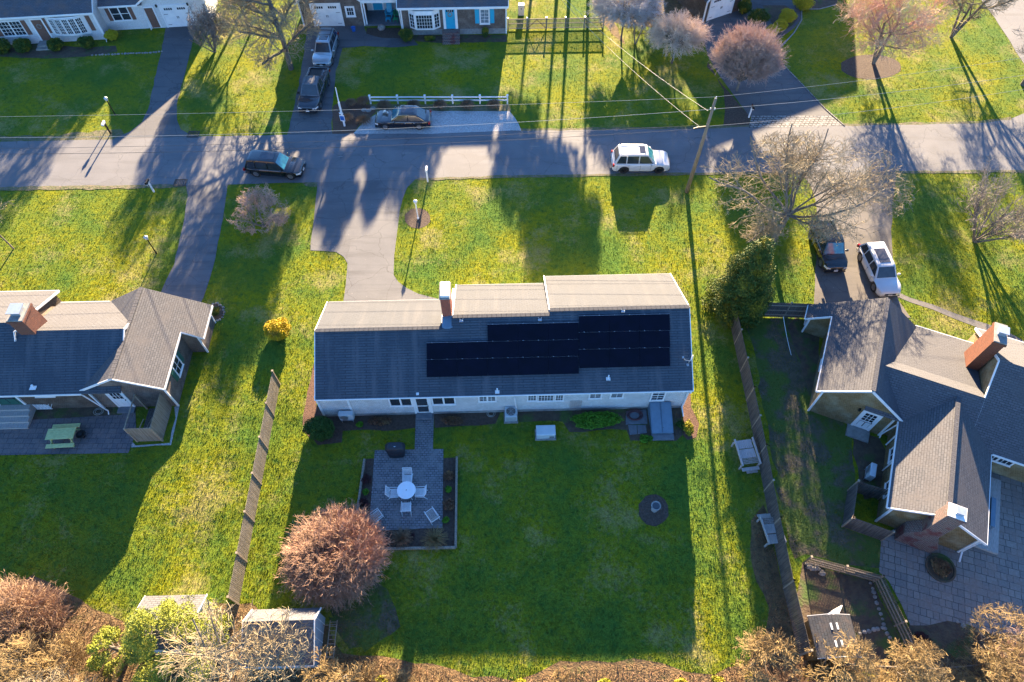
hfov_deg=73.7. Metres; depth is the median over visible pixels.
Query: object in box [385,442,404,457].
covered grill
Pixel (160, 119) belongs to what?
driveway
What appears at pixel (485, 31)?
round bush
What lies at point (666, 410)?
door
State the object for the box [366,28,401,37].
foundation bed
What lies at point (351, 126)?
mulch bed
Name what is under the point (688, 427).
forsythia
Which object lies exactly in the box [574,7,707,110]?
overhead wire
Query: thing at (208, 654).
bare tree
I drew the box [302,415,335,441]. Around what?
round bush
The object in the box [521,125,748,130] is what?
sandy verge
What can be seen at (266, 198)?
bare tree
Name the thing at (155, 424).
outdoor shower
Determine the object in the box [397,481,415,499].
patio table
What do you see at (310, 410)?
mulch bed
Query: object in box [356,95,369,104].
ornamental grass
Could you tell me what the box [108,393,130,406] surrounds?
door
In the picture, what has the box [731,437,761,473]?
garden bench
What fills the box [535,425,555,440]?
standby generator
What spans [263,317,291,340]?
forsythia
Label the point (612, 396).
window
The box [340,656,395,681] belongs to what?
bare shrub
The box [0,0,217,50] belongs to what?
white clapboard house
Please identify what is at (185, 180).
drain grate
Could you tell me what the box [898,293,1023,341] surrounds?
footpath
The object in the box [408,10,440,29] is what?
bay window
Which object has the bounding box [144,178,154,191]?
mailbox
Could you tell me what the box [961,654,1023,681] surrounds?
bare tree
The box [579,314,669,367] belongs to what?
solar array
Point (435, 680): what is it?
bare shrub
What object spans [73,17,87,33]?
window
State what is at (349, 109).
overhead wire
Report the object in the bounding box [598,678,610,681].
yellow bush
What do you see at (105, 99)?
lamp post
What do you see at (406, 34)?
round bush
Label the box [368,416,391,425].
dry shrub
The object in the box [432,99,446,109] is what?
ornamental grass
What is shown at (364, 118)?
ornamental grass
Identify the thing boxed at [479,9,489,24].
window
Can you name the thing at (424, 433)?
patio path
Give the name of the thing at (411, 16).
window
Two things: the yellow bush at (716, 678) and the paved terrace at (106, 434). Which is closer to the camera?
the yellow bush at (716, 678)
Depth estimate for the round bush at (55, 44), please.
65.60 m
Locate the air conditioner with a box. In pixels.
[504,406,517,423]
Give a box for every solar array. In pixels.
[427,322,578,376]
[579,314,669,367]
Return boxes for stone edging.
[91,51,162,55]
[211,302,224,321]
[858,626,884,635]
[869,582,891,638]
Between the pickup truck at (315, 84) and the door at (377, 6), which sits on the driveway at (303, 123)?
the pickup truck at (315, 84)
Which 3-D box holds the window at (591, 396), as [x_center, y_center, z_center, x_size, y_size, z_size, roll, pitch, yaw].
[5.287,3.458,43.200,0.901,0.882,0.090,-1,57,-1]
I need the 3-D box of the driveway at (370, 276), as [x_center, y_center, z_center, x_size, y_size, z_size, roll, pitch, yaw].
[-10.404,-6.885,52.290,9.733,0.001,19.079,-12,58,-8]
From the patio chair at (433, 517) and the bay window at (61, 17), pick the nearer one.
the patio chair at (433, 517)
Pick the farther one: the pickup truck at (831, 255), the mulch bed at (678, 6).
the mulch bed at (678, 6)
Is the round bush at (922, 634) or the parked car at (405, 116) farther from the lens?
the parked car at (405, 116)
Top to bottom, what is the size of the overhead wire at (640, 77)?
1.917 m
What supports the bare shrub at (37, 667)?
on the brush ground at (561, 666)
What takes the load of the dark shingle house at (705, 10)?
on the lawn at (602, 76)
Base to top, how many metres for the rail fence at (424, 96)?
0.945 m
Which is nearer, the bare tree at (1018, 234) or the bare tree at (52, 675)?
the bare tree at (52, 675)
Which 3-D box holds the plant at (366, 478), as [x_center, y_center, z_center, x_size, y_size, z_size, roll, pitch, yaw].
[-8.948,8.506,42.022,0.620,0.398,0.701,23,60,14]
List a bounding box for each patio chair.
[368,508,384,525]
[385,486,399,499]
[400,501,411,516]
[402,467,412,481]
[415,485,427,499]
[424,507,439,523]
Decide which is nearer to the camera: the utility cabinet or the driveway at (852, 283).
the driveway at (852, 283)
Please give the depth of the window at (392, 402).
43.32 m
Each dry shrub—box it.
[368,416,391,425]
[440,416,463,424]
[931,556,951,578]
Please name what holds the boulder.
on the foundation bed at (388, 32)
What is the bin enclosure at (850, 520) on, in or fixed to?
on the lawn at (602, 76)
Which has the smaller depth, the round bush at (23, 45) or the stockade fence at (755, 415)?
the stockade fence at (755, 415)
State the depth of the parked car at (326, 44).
64.45 m
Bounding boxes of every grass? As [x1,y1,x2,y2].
[343,112,353,121]
[345,98,356,105]
[355,113,372,124]
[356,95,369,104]
[377,100,390,109]
[390,526,413,548]
[407,99,419,106]
[420,524,447,552]
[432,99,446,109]
[460,99,474,109]
[486,99,500,109]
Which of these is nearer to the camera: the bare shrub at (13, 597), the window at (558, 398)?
the bare shrub at (13, 597)
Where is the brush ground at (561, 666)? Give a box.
[1,505,1023,681]
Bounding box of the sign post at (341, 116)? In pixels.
[335,87,345,125]
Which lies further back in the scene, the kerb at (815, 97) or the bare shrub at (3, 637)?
the kerb at (815, 97)
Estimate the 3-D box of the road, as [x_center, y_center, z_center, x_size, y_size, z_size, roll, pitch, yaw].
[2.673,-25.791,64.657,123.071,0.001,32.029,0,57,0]
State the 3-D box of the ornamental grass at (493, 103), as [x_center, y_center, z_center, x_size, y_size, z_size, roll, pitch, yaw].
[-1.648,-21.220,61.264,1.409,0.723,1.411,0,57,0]
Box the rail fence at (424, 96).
[368,94,507,103]
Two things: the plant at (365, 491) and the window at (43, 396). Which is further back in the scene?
the window at (43, 396)
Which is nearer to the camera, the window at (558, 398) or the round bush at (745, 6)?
the window at (558, 398)
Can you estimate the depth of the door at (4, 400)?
43.83 m
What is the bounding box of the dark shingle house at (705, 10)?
[677,0,741,22]
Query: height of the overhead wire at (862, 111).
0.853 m
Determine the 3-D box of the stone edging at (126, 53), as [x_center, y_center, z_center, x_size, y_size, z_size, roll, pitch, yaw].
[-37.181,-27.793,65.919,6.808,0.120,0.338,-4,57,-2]
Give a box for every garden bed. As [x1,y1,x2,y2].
[796,562,908,675]
[909,621,1021,679]
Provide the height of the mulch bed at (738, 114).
0.001 m
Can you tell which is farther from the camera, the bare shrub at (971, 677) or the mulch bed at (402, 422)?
the mulch bed at (402, 422)
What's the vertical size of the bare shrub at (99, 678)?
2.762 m
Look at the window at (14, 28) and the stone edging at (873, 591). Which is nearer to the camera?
the stone edging at (873, 591)
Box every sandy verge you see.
[0,129,123,141]
[0,184,182,190]
[302,182,317,186]
[417,172,790,179]
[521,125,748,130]
[843,117,1011,125]
[895,170,1023,173]
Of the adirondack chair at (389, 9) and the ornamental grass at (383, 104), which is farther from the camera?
the adirondack chair at (389, 9)
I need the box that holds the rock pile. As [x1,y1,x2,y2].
[804,563,825,575]
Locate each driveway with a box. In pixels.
[114,26,196,138]
[161,185,227,301]
[287,25,417,134]
[311,179,436,300]
[700,0,829,116]
[804,171,910,317]
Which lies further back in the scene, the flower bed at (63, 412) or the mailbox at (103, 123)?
the mailbox at (103, 123)
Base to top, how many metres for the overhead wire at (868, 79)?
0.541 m
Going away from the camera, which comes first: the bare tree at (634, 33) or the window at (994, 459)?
the window at (994, 459)
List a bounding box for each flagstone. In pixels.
[626,409,646,424]
[628,425,636,434]
[637,425,646,433]
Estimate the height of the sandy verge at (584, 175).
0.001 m
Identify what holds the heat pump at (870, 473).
on the flower bed at (872, 450)
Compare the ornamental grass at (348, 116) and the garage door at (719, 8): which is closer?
the ornamental grass at (348, 116)
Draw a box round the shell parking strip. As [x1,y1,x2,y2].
[354,111,520,133]
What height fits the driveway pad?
0.001 m
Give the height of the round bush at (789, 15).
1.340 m
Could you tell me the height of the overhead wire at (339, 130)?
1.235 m
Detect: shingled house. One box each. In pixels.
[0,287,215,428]
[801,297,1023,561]
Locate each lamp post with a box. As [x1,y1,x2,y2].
[104,96,115,115]
[143,235,156,253]
[413,200,418,218]
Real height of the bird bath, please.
0.660 m
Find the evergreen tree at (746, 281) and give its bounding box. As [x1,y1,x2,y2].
[700,235,776,329]
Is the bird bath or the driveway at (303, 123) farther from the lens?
the driveway at (303, 123)
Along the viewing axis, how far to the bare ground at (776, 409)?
42.96 m
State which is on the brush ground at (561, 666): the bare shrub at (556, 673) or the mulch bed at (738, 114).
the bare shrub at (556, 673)
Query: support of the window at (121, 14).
in the white clapboard house at (40, 22)
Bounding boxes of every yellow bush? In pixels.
[375,675,387,681]
[515,678,525,681]
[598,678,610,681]
[674,677,686,681]
[711,675,724,681]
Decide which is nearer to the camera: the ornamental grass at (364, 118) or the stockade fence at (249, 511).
the stockade fence at (249, 511)
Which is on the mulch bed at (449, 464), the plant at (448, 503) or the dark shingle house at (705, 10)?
the plant at (448, 503)
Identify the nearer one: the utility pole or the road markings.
the utility pole
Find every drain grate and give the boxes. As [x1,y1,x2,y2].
[173,179,186,185]
[187,131,199,136]
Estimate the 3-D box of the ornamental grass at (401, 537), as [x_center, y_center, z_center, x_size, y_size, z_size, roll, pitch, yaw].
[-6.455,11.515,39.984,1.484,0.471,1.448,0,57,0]
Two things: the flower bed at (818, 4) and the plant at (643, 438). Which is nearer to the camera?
the plant at (643, 438)
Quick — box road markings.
[337,143,569,156]
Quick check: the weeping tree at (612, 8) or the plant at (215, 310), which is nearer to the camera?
the plant at (215, 310)
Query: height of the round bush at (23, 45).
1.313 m
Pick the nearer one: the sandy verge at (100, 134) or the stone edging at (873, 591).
the stone edging at (873, 591)
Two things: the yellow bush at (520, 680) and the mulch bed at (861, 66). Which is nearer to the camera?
the yellow bush at (520, 680)
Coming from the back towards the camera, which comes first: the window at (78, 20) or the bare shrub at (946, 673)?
the window at (78, 20)
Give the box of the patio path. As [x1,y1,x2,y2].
[415,414,433,448]
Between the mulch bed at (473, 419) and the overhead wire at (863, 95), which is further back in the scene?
the overhead wire at (863, 95)
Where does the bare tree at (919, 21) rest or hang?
on the mulch bed at (861, 66)
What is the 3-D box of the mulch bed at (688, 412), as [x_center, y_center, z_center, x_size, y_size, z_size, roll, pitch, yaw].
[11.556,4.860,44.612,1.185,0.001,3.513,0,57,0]
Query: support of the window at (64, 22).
in the white clapboard house at (40, 22)
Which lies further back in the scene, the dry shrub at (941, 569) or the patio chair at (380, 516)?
the patio chair at (380, 516)
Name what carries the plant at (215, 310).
on the flower bed at (219, 315)
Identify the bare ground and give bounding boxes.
[328,581,399,651]
[745,317,880,567]
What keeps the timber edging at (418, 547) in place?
on the mulch bed at (449, 464)
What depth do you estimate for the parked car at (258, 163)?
55.95 m
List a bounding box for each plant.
[211,307,219,315]
[356,421,362,427]
[359,497,368,506]
[361,474,370,483]
[362,488,368,494]
[407,532,414,539]
[442,498,454,510]
[442,516,449,523]
[443,470,454,479]
[445,485,451,492]
[639,434,648,442]
[676,421,683,428]
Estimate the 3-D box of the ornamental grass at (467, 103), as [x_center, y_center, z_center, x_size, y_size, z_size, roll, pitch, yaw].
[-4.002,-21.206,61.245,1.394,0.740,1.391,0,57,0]
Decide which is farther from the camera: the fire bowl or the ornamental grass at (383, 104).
the ornamental grass at (383, 104)
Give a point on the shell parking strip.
(445, 121)
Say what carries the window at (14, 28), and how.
in the white clapboard house at (40, 22)
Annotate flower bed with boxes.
[0,43,116,58]
[32,407,121,419]
[212,304,223,319]
[762,5,797,33]
[788,318,818,394]
[801,0,837,9]
[853,435,885,499]
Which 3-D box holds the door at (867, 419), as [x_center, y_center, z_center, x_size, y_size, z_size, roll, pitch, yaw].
[22.404,5.060,43.177,0.900,2.000,0.090,20,59,12]
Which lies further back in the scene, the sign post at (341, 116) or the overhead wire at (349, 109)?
the sign post at (341, 116)
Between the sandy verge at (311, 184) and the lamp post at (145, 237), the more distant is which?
the sandy verge at (311, 184)
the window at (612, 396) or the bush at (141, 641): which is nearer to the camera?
the bush at (141, 641)
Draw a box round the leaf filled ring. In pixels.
[925,553,955,582]
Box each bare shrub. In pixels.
[0,568,75,669]
[0,617,32,656]
[0,646,74,681]
[3,621,93,681]
[55,660,130,681]
[306,654,369,681]
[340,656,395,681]
[367,659,420,681]
[410,670,453,681]
[549,667,572,681]
[753,654,822,681]
[797,658,865,681]
[847,659,905,681]
[904,656,986,681]
[940,646,1023,681]
[992,625,1023,680]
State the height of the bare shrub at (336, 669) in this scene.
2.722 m
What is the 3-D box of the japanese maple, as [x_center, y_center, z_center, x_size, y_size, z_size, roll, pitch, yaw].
[-9.875,11.750,38.059,6.849,3.539,6.530,0,57,0]
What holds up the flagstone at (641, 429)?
on the mulch bed at (565, 417)
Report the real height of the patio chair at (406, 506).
0.986 m
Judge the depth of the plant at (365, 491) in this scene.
41.60 m
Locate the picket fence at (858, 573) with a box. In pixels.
[803,555,928,672]
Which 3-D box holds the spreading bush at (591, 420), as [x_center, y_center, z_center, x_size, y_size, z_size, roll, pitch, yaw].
[5.476,5.122,44.063,3.545,0.733,1.378,0,57,0]
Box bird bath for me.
[651,501,660,512]
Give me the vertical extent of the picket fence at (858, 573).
1.365 m
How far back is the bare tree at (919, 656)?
33.89 m
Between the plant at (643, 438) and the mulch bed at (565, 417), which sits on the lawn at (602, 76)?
the mulch bed at (565, 417)
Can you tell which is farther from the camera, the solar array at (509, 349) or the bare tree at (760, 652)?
the solar array at (509, 349)
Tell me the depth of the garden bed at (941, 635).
37.13 m
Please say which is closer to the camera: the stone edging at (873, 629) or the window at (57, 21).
the stone edging at (873, 629)
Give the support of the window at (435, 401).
in the ranch house at (370, 357)
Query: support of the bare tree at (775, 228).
on the lawn at (602, 76)
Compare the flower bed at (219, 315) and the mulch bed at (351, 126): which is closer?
the flower bed at (219, 315)
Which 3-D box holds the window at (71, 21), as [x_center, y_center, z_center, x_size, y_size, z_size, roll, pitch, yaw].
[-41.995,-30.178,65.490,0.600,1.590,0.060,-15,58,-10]
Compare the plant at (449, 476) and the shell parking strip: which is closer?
the plant at (449, 476)
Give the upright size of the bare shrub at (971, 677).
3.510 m
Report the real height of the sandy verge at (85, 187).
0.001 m
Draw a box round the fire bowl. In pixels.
[76,430,85,437]
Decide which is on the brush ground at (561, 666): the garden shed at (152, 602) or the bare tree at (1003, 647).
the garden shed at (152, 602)
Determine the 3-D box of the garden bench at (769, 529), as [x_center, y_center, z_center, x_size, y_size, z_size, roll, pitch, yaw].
[15.156,11.002,40.061,1.040,0.909,1.995,-5,57,-3]
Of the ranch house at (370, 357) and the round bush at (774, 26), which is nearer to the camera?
the ranch house at (370, 357)
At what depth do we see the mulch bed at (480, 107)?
61.58 m
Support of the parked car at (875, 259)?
on the driveway at (852, 283)
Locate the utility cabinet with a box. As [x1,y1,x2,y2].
[518,3,523,15]
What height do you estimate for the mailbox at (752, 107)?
1.430 m
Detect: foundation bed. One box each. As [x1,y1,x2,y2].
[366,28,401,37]
[413,35,506,42]
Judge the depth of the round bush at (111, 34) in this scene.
66.61 m
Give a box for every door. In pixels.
[0,397,22,404]
[30,20,50,39]
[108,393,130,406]
[144,8,159,27]
[160,5,192,26]
[312,5,342,25]
[373,3,382,9]
[414,398,430,412]
[445,10,455,28]
[649,402,661,432]
[660,402,673,432]
[708,0,733,19]
[828,605,841,613]
[853,412,879,429]
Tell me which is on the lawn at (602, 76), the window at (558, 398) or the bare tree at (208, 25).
the bare tree at (208, 25)
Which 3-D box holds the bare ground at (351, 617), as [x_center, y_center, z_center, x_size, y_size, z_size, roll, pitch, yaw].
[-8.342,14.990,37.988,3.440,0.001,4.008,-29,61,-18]
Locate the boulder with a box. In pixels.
[377,24,385,30]
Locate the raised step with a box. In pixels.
[974,477,1000,554]
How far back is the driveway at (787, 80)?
63.13 m
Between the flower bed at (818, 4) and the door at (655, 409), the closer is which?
the door at (655, 409)
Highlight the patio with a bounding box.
[369,449,442,529]
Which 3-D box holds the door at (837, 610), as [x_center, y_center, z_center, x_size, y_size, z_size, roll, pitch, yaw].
[17.334,14.818,36.911,0.050,1.850,0.750,32,62,19]
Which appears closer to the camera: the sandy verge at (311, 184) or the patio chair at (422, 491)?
the patio chair at (422, 491)
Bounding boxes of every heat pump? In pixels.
[338,411,354,421]
[863,463,876,481]
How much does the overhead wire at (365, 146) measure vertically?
1.333 m
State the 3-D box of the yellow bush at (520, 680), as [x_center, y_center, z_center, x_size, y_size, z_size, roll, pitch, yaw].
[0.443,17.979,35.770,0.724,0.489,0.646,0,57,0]
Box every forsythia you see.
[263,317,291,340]
[683,419,693,436]
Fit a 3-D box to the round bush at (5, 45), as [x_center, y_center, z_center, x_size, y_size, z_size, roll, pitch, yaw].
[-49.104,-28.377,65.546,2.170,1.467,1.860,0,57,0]
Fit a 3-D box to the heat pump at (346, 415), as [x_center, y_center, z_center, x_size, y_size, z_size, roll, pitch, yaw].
[-10.653,4.867,44.051,0.920,0.950,0.415,-1,57,-1]
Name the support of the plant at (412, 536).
on the mulch bed at (449, 464)
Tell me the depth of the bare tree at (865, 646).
33.91 m
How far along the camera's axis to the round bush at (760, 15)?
67.97 m
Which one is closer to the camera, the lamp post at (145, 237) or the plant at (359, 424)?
the plant at (359, 424)
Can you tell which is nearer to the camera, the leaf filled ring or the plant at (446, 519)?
the leaf filled ring
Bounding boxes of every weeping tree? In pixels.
[584,0,665,38]
[644,9,714,63]
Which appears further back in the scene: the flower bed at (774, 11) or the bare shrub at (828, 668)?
the flower bed at (774, 11)
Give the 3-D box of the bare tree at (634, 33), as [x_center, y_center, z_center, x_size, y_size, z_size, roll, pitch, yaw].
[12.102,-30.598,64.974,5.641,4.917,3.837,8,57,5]
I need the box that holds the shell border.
[131,404,179,446]
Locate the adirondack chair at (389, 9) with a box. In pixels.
[384,3,392,16]
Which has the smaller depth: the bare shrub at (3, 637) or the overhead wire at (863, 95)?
the bare shrub at (3, 637)
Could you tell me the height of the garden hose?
0.153 m
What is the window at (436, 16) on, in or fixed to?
in the grey shingle house at (450, 21)
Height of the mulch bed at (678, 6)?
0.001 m
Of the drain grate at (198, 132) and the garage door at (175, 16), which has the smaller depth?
the drain grate at (198, 132)
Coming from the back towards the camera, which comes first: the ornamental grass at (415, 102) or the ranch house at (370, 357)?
the ornamental grass at (415, 102)
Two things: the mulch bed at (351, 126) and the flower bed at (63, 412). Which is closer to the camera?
the flower bed at (63, 412)
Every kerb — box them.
[780,4,836,46]
[783,64,844,125]
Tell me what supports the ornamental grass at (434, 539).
on the mulch bed at (449, 464)
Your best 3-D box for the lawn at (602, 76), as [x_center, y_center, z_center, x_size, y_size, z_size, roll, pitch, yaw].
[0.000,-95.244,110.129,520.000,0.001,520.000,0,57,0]
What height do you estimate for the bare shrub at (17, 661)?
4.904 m
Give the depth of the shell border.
43.71 m
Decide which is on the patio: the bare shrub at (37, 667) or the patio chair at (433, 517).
the patio chair at (433, 517)
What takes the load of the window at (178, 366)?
in the shingled house at (142, 344)
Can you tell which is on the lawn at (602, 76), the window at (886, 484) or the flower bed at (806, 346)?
the flower bed at (806, 346)
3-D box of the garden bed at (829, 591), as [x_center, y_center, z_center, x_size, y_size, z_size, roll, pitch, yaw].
[18.610,15.297,37.781,5.568,0.001,6.038,0,57,0]
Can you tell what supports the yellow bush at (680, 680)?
on the brush ground at (561, 666)
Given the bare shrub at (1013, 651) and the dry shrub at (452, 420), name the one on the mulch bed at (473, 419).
the dry shrub at (452, 420)
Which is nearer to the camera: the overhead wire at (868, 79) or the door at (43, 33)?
the overhead wire at (868, 79)
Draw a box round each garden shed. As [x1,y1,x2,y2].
[131,594,214,652]
[241,607,337,668]
[801,605,861,660]
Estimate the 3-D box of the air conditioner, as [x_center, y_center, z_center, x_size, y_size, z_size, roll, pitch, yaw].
[-0.074,4.732,44.216,0.920,0.821,0.950,-1,57,-1]
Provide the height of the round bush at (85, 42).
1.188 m
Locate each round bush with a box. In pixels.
[0,38,10,53]
[11,38,31,52]
[46,37,64,51]
[76,35,94,48]
[103,28,117,40]
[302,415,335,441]
[398,28,413,41]
[424,36,435,40]
[482,26,488,37]
[737,0,751,14]
[747,8,771,23]
[766,24,780,33]
[773,18,788,30]
[778,8,797,22]
[792,0,815,10]
[913,631,932,649]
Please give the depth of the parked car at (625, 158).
56.13 m
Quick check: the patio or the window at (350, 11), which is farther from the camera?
the window at (350, 11)
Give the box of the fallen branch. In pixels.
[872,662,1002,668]
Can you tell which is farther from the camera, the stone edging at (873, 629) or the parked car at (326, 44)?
the parked car at (326, 44)
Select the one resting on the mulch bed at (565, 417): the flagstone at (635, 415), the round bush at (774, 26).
the flagstone at (635, 415)
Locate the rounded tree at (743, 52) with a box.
[704,18,788,90]
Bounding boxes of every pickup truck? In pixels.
[297,67,329,112]
[808,220,848,272]
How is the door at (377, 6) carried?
in the grey shingle house at (450, 21)
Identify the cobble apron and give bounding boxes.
[749,115,842,127]
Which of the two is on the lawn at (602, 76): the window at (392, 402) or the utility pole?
the utility pole
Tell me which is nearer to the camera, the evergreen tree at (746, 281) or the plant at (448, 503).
the plant at (448, 503)
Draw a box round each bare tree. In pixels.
[0,197,15,248]
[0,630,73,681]
[11,663,96,681]
[151,596,276,681]
[185,2,232,52]
[213,0,320,70]
[217,0,264,22]
[221,606,315,681]
[226,183,290,234]
[298,646,369,681]
[616,0,661,44]
[700,124,915,245]
[733,626,803,681]
[806,628,883,681]
[833,0,967,63]
[879,634,954,681]
[934,0,1017,37]
[948,155,1023,243]
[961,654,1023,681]
[962,602,1023,669]
[1012,19,1023,85]
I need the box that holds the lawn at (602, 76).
[0,0,1023,680]
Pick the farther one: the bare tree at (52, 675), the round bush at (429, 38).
the round bush at (429, 38)
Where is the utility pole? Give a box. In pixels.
[685,96,716,192]
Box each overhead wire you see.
[0,109,709,137]
[1,97,702,116]
[10,125,696,148]
[60,129,691,153]
[570,9,699,126]
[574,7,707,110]
[714,89,1022,125]
[718,57,1023,96]
[718,75,1022,108]
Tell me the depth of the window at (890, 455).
42.03 m
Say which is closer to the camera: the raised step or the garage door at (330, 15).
the raised step
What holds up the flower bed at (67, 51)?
on the lawn at (602, 76)
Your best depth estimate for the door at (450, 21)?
66.45 m
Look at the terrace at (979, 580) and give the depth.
38.95 m
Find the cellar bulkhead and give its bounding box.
[647,402,673,440]
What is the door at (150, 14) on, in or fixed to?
in the white clapboard house at (40, 22)
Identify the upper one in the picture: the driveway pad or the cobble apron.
the cobble apron
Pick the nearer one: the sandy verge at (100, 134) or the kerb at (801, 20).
the sandy verge at (100, 134)
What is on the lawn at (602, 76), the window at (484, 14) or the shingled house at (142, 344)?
the shingled house at (142, 344)
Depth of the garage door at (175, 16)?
67.39 m
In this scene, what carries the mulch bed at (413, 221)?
on the lawn at (602, 76)
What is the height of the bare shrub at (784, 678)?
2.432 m
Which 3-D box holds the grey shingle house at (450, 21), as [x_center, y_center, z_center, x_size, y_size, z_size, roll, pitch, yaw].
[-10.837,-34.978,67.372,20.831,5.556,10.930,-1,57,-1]
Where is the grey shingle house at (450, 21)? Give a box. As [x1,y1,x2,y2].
[296,0,508,44]
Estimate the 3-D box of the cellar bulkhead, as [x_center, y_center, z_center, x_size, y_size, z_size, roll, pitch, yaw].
[9.618,5.130,43.858,1.422,0.984,2.308,-1,57,-1]
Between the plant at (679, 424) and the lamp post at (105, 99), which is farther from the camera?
the lamp post at (105, 99)
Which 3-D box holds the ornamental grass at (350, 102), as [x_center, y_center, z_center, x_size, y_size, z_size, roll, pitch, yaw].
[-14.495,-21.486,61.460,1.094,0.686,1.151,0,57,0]
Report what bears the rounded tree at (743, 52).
on the lawn at (602, 76)
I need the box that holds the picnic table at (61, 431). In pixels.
[45,423,80,448]
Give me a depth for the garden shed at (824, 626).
35.49 m
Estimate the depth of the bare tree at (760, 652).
34.42 m
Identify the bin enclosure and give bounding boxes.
[841,479,894,540]
[857,480,887,499]
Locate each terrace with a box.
[0,413,135,454]
[879,472,1023,644]
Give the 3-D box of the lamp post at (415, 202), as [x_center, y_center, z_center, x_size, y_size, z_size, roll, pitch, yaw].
[-7.446,-10.288,53.257,0.340,2.140,0.294,0,57,0]
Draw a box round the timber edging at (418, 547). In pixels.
[356,456,457,549]
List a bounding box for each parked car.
[242,149,305,179]
[311,27,338,66]
[375,105,431,129]
[610,144,669,173]
[856,242,901,296]
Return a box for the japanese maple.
[273,497,394,615]
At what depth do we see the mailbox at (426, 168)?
55.49 m
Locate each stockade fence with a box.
[226,370,280,604]
[731,307,812,656]
[762,302,820,317]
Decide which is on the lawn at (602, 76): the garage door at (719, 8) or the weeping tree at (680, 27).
the weeping tree at (680, 27)
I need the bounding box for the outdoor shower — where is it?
[123,393,171,441]
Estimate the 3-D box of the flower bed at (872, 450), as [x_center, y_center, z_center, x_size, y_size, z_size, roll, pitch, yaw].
[22.576,7.633,42.800,2.321,0.001,4.785,0,57,0]
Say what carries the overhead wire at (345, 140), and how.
attached to the utility pole
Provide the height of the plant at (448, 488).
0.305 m
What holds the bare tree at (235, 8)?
on the lawn at (602, 76)
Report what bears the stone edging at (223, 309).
on the flower bed at (219, 315)
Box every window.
[0,20,28,36]
[35,396,55,397]
[45,15,91,35]
[47,19,60,34]
[53,19,67,34]
[60,19,74,34]
[66,18,81,34]
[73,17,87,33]
[108,7,133,21]
[172,355,183,377]
[344,6,355,16]
[388,399,413,406]
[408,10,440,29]
[409,13,415,28]
[415,14,432,28]
[431,398,456,405]
[433,12,439,27]
[478,397,496,402]
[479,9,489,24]
[527,396,536,401]
[537,395,554,401]
[554,395,563,401]
[588,394,601,399]
[609,394,623,398]
[649,393,665,401]
[883,481,888,498]
[887,446,893,463]
[992,456,1014,467]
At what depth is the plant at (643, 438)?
43.44 m
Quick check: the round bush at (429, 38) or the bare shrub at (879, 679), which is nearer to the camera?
the bare shrub at (879, 679)
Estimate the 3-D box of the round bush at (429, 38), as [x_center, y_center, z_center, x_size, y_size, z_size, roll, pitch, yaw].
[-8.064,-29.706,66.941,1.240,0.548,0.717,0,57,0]
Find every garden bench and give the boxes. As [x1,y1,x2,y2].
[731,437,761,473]
[756,513,786,547]
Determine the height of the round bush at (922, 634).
0.696 m
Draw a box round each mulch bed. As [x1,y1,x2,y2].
[303,363,315,436]
[311,405,415,444]
[332,101,375,133]
[359,457,455,546]
[369,104,511,111]
[405,208,429,227]
[434,412,499,427]
[518,408,682,440]
[593,0,699,43]
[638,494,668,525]
[682,393,698,439]
[707,63,749,125]
[841,55,900,79]
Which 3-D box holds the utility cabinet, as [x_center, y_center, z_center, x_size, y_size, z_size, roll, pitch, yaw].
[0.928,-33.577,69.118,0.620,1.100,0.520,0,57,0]
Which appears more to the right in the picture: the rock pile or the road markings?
the rock pile
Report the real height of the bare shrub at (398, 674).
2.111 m
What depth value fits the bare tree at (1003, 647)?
34.38 m
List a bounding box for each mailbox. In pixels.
[101,120,111,133]
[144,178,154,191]
[425,166,427,181]
[748,104,754,117]
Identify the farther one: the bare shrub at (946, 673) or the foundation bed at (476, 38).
the foundation bed at (476, 38)
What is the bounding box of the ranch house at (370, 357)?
[314,273,693,419]
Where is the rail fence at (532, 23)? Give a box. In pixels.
[507,15,604,29]
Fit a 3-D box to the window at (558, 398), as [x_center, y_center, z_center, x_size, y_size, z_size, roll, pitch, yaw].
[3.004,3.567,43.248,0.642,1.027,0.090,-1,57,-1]
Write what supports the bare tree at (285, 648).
on the brush ground at (561, 666)
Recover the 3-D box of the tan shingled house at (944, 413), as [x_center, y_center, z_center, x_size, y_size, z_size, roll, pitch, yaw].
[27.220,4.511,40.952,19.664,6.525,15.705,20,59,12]
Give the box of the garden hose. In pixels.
[626,408,642,420]
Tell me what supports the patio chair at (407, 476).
on the patio
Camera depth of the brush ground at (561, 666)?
36.54 m
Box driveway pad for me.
[311,181,359,262]
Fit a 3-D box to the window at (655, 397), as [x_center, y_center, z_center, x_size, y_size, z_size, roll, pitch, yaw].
[9.302,3.495,43.459,0.989,1.356,0.090,-1,57,-1]
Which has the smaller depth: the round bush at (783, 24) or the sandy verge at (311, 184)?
the sandy verge at (311, 184)
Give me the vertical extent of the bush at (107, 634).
3.799 m
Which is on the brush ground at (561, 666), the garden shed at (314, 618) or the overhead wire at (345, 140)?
the garden shed at (314, 618)
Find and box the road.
[0,0,1023,186]
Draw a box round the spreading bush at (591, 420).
[570,411,623,429]

